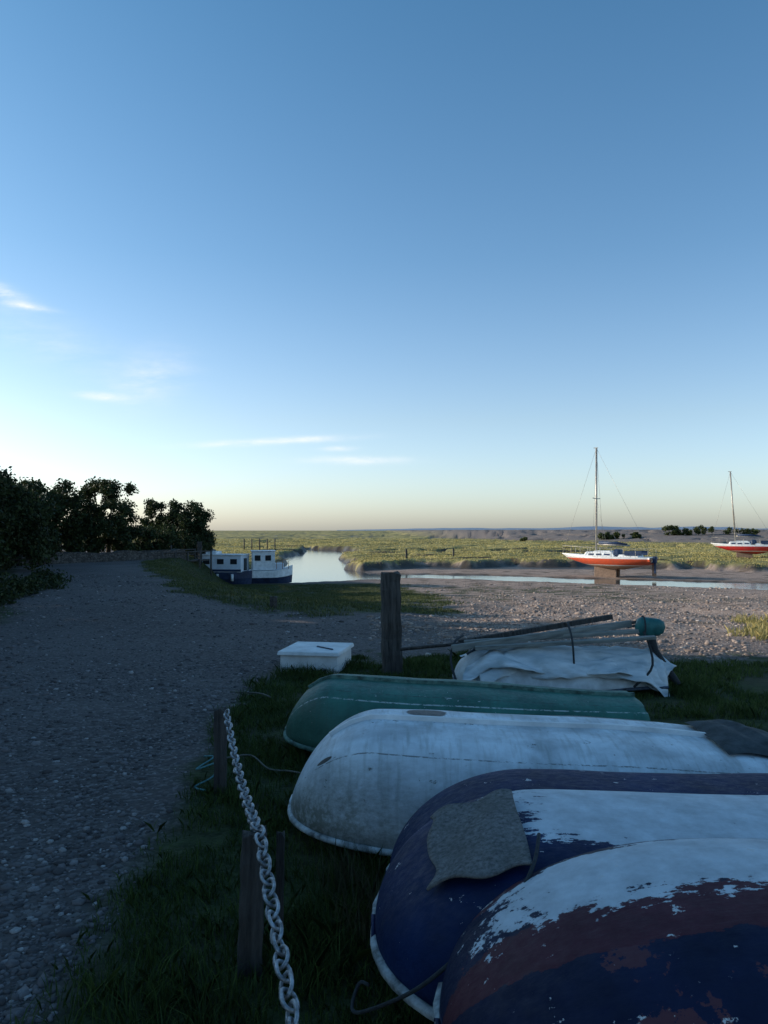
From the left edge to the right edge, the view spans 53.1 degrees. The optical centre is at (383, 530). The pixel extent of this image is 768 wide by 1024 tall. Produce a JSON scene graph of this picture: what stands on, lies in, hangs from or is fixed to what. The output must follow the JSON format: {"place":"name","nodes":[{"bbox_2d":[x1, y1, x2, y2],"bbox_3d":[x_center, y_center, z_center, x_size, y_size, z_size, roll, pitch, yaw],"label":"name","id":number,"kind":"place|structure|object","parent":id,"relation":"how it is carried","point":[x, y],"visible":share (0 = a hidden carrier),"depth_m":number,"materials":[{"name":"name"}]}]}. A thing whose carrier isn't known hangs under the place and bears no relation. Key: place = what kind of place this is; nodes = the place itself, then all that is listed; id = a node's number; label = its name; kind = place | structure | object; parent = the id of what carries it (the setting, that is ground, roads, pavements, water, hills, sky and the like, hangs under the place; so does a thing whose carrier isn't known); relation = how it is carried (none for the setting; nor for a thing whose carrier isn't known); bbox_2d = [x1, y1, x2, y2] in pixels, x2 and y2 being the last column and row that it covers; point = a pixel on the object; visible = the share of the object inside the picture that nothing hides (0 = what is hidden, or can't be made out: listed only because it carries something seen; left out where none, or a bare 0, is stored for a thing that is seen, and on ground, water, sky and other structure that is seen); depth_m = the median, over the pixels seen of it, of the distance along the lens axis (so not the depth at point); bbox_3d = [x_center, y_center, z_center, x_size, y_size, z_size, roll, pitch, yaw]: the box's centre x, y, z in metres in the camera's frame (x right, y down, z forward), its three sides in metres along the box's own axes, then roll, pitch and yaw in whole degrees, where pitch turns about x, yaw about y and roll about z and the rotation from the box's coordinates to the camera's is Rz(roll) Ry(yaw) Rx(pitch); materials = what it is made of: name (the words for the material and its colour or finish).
{"place":"outdoors","nodes":[
{"label":"outdoors","id":0,"kind":"place"},
{"bbox_2d":[0,529,767,1023],"bbox_3d":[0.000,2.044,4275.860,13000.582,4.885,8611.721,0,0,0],"label":"ground","id":1,"kind":"structure","parent":0,"point":[174,783],"depth_m":8.84,"materials":[{"name":"grey gravel"}]},
{"bbox_2d":[0,475,16,565],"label":"tree","id":2,"kind":"object","parent":1,"relation":"on","point":[7,521],"visible":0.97,"depth_m":27.28,"materials":[{"name":"green plant"}]},
{"bbox_2d":[0,466,61,570],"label":"tree","id":3,"kind":"object","parent":1,"relation":"on","point":[24,513],"visible":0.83,"depth_m":30.06,"materials":[{"name":"green plant"}]},
{"bbox_2d":[2,477,62,565],"bbox_3d":[-17.462,-0.331,35.440,4.652,4.306,5.248,0,0,0],"label":"tree","id":4,"kind":"object","parent":1,"relation":"on","point":[35,485],"visible":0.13,"depth_m":35.52,"materials":[{"name":"green plant"}]},
{"bbox_2d":[0,564,73,608],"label":"verge bramble","id":5,"kind":"object","parent":1,"relation":"on","point":[16,586],"visible":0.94,"depth_m":19.36,"materials":[{"name":"green plant"}]},
{"bbox_2d":[17,478,88,548],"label":"tree","id":6,"kind":"object","parent":1,"relation":"on","point":[61,495],"visible":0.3,"depth_m":40.71,"materials":[{"name":"green plant"}]},
{"bbox_2d":[15,549,185,565],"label":"stone wall","id":7,"kind":"structure","parent":1,"relation":"on","point":[85,557],"depth_m":40.18,"materials":[{"name":"grey stone"}]},
{"bbox_2d":[71,476,144,552],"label":"tree","id":8,"kind":"object","parent":1,"relation":"on","point":[109,492],"visible":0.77,"depth_m":42.94,"materials":[{"name":"green plant"}]},
{"bbox_2d":[0,504,217,576],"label":"hedge","id":9,"kind":"object","parent":1,"relation":"on","point":[166,538],"visible":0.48,"depth_m":42.45,"materials":[{"name":"green plant"}]},
{"bbox_2d":[137,497,180,534],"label":"tree","id":10,"kind":"object","parent":1,"relation":"on","point":[153,507],"visible":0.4,"depth_m":51.79,"materials":[{"name":"green plant"}]},
{"bbox_2d":[141,545,211,575],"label":"wooden jetty","id":11,"kind":"object","parent":1,"relation":"on","point":[194,554],"visible":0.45,"depth_m":46.94,"materials":[{"name":"brown wood"}]},
{"bbox_2d":[156,498,215,554],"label":"tree","id":12,"kind":"object","parent":1,"relation":"on","point":[181,519],"visible":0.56,"depth_m":51.25,"materials":[{"name":"green plant"}]},
{"bbox_2d":[197,542,201,563],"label":"mooring pile","id":13,"kind":"object","parent":1,"relation":"on","point":[199,546],"visible":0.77,"depth_m":48.84,"materials":[{"name":"wood"}]},
{"bbox_2d":[194,755,213,790],"bbox_3d":[-1.130,1.544,5.003,0.189,0.073,0.720,0,0,-5],"label":"teal rope","id":14,"kind":"object","parent":1,"relation":"on","point":[199,768],"visible":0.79,"depth_m":5.01,"materials":[{"name":"teal fabric"}]},
{"bbox_2d":[213,706,226,793],"bbox_3d":[-1.000,1.414,4.700,0.084,0.664,0.084,0,0,-11],"label":"fence post","id":15,"kind":"object","parent":1,"relation":"on","point":[220,751],"visible":0.66,"depth_m":4.66,"materials":[{"name":"brown wood"}]},
{"bbox_2d":[202,551,251,583],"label":"houseboat","id":16,"kind":"object","parent":1,"relation":"on","point":[231,568],"visible":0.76,"depth_m":50.34,"materials":[{"name":"paint"}]},
{"bbox_2d":[217,559,223,563],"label":"window","id":17,"kind":"structure","parent":16,"relation":"in","point":[219,561],"depth_m":50.35,"materials":[{"name":"black glass"}]},
{"bbox_2d":[230,559,236,563],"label":"window","id":18,"kind":"structure","parent":16,"relation":"in","point":[232,561],"depth_m":50.22,"materials":[{"name":"black glass"}]},
{"bbox_2d":[244,558,246,569],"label":"door","id":19,"kind":"structure","parent":16,"relation":"in","point":[245,559],"depth_m":51.03,"materials":[{"name":"black glass"}]},
{"bbox_2d":[230,691,270,697],"bbox_3d":[-1.246,1.557,7.333,0.607,0.052,0.101,0,0,42],"label":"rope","id":20,"kind":"object","parent":1,"relation":"on","point":[251,693],"visible":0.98,"depth_m":7.38,"materials":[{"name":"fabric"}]},
{"bbox_2d":[237,825,266,978],"bbox_3d":[-0.483,1.422,2.801,0.095,0.664,0.095,2,0,-11],"label":"fence post","id":21,"kind":"object","parent":1,"relation":"on","point":[251,924],"visible":0.72,"depth_m":2.76,"materials":[{"name":"brown wood"}]},
{"bbox_2d":[223,709,299,1023],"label":"chain","id":22,"kind":"object","parent":21,"relation":"attached to","point":[253,819],"visible":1,"depth_m":2.37,"materials":[{"name":"metal"}]},
{"bbox_2d":[0,574,505,1023],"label":"path gravel","id":23,"kind":"structure","parent":1,"relation":"on","point":[22,993],"depth_m":4.65,"materials":[{"name":"grey gravel"}]},
{"bbox_2d":[57,926,78,937],"bbox_3d":[-1.253,1.593,3.050,0.084,0.033,0.054,0,0,-43],"label":"rock","id":24,"kind":"object","parent":23,"relation":"on","point":[68,931],"visible":0.95,"depth_m":3.03,"materials":[{"name":"stone"}]},
{"bbox_2d":[227,754,300,773],"bbox_3d":[-0.681,1.503,4.981,0.627,0.113,0.327,0,0,14],"label":"rope","id":25,"kind":"object","parent":1,"relation":"on","point":[260,762],"visible":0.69,"depth_m":5.01,"materials":[{"name":"fabric"}]},
{"bbox_2d":[250,550,292,583],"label":"houseboat","id":26,"kind":"object","parent":1,"relation":"on","point":[265,568],"visible":0.98,"depth_m":51.41,"materials":[{"name":"white paint"}]},
{"bbox_2d":[255,555,260,560],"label":"window","id":27,"kind":"structure","parent":26,"relation":"in","point":[257,557],"depth_m":51.27,"materials":[{"name":"black glass"}]},
{"bbox_2d":[265,555,270,560],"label":"window","id":28,"kind":"structure","parent":26,"relation":"in","point":[267,557],"depth_m":51.41,"materials":[{"name":"black glass"}]},
{"bbox_2d":[270,596,276,607],"bbox_3d":[-2.299,1.559,16.000,0.157,0.385,0.156,0,0,-11],"label":"stump","id":29,"kind":"object","parent":1,"relation":"on","point":[273,600],"visible":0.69,"depth_m":15.93,"materials":[{"name":"wood"}]},
{"bbox_2d":[275,830,284,933],"bbox_3d":[-0.397,1.446,2.921,0.034,0.613,0.034,1,0,-11],"label":"wooden stake","id":30,"kind":"object","parent":1,"relation":"on","point":[280,850],"visible":0.52,"depth_m":2.91,"materials":[{"name":"brown wood"}]},
{"bbox_2d":[138,555,466,617],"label":"bank grass","id":31,"kind":"structure","parent":1,"relation":"on","point":[345,597],"depth_m":23.72,"materials":[{"name":"green plant"}]},
{"bbox_2d":[277,641,353,673],"bbox_3d":[-0.780,1.472,8.950,0.715,0.257,0.795,0,0,10],"label":"white hatch box","id":32,"kind":"object","parent":1,"relation":"on","point":[331,655],"visible":0.82,"depth_m":8.63,"materials":[{"name":"paint"}]},
{"bbox_2d":[10,643,767,1023],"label":"grass","id":33,"kind":"structure","parent":1,"relation":"on","point":[310,917],"depth_m":3.11,"materials":[{"name":"green plant"}]},
{"bbox_2d":[380,571,402,674],"bbox_3d":[0.082,1.104,8.599,0.224,1.285,0.224,-1,0,-9],"label":"mooring post","id":34,"kind":"object","parent":1,"relation":"on","point":[391,639],"visible":0.9,"depth_m":8.50,"materials":[{"name":"brown wood"}]},
{"bbox_2d":[136,538,767,567],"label":"marsh grass","id":35,"kind":"structure","parent":1,"relation":"on","point":[495,541],"depth_m":116.78,"materials":[{"name":"green plant"}]},
{"bbox_2d":[283,674,649,751],"bbox_3d":[0.549,1.317,5.684,2.572,0.480,1.246,0,0,3],"label":"upturned green dinghy","id":36,"kind":"object","parent":1,"relation":"on","point":[323,707],"visible":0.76,"depth_m":5.37,"materials":[{"name":"paint"}]},
{"bbox_2d":[287,709,767,856],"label":"upturned white dinghy","id":37,"kind":"object","parent":1,"relation":"on","point":[376,779],"visible":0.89,"depth_m":3.81,"materials":[{"name":"paint"}]},
{"bbox_2d":[400,614,680,696],"bbox_3d":[1.583,1.246,7.900,2.833,0.791,1.130,0,0,3],"label":"covered dinghy","id":38,"kind":"object","parent":1,"relation":"on","point":[506,657],"visible":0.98,"depth_m":7.54,"materials":[{"name":"white fabric"}]},
{"bbox_2d":[350,789,767,1021],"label":"upturned blue dinghy","id":39,"kind":"object","parent":1,"relation":"on","point":[453,870],"visible":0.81,"depth_m":2.41,"materials":[{"name":"blue paint"}]},
{"bbox_2d":[366,582,767,659],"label":"foreshore shingle","id":40,"kind":"object","parent":1,"relation":"on","point":[692,649],"visible":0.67,"depth_m":15.06,"materials":[{"name":"gravel"}]},
{"bbox_2d":[385,769,767,1023],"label":"upturned navy dinghy","id":41,"kind":"object","parent":1,"relation":"on","point":[672,931],"depth_m":1.83,"materials":[{"name":"blue paint"}]},
{"bbox_2d":[597,532,613,539],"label":"trees","id":42,"kind":"object","parent":1,"relation":"on","point":[609,537],"visible":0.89,"depth_m":203.93,"materials":[{"name":"green plant"}]},
{"bbox_2d":[601,531,625,539],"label":"trees","id":43,"kind":"object","parent":1,"relation":"on","point":[617,534],"visible":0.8,"depth_m":204.11,"materials":[{"name":"green plant"}]},
{"bbox_2d":[630,532,641,538],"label":"tree","id":44,"kind":"object","parent":1,"relation":"on","point":[634,535],"visible":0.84,"depth_m":203.50,"materials":[{"name":"green plant"}]},
{"bbox_2d":[662,525,681,534],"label":"tree","id":45,"kind":"object","parent":1,"relation":"on","point":[676,530],"visible":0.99,"depth_m":204.44,"materials":[{"name":"green plant"}]},
{"bbox_2d":[681,525,714,535],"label":"trees","id":46,"kind":"object","parent":1,"relation":"on","point":[700,529],"visible":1,"depth_m":204.19,"materials":[{"name":"green plant"}]},
{"bbox_2d":[711,471,767,557],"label":"red yacht","id":47,"kind":"object","parent":1,"relation":"on","point":[743,549],"visible":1,"depth_m":80.03,"materials":[{"name":"paint"}]},
{"bbox_2d":[723,527,760,534],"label":"trees","id":48,"kind":"object","parent":1,"relation":"on","point":[753,531],"visible":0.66,"depth_m":204.52,"materials":[{"name":"green plant"}]},
{"bbox_2d":[725,612,767,640],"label":"shore tussock","id":49,"kind":"object","parent":1,"relation":"on","point":[759,628],"visible":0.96,"depth_m":12.16,"materials":[{"name":"green plant"}]},
{"bbox_2d":[0,0,767,530],"label":"sky","id":50,"kind":"structure","parent":0,"point":[269,265],"materials":[{"name":"blue"}]},
{"bbox_2d":[284,550,767,589],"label":"creek water","id":51,"kind":"structure","parent":0,"point":[316,565],"depth_m":59.15,"materials":[{"name":"blue liquid"}]},
{"bbox_2d":[562,447,657,576],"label":"red sailing yacht","id":52,"kind":"object","parent":51,"relation":"on","point":[613,563],"visible":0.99,"depth_m":57.87,"materials":[{"name":"paint"}]},
{"bbox_2d":[336,526,767,530],"bbox_3d":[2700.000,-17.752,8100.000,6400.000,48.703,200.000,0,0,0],"label":"distant hills","id":53,"kind":"structure","parent":0,"point":[618,528],"depth_m":8123.93,"materials":[{"name":"blue"}]},
{"bbox_2d":[669,656,767,728],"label":"shore grass","id":54,"kind":"structure","parent":0,"point":[714,667],"depth_m":8.41,"materials":[{"name":"green plant"}]}
]}

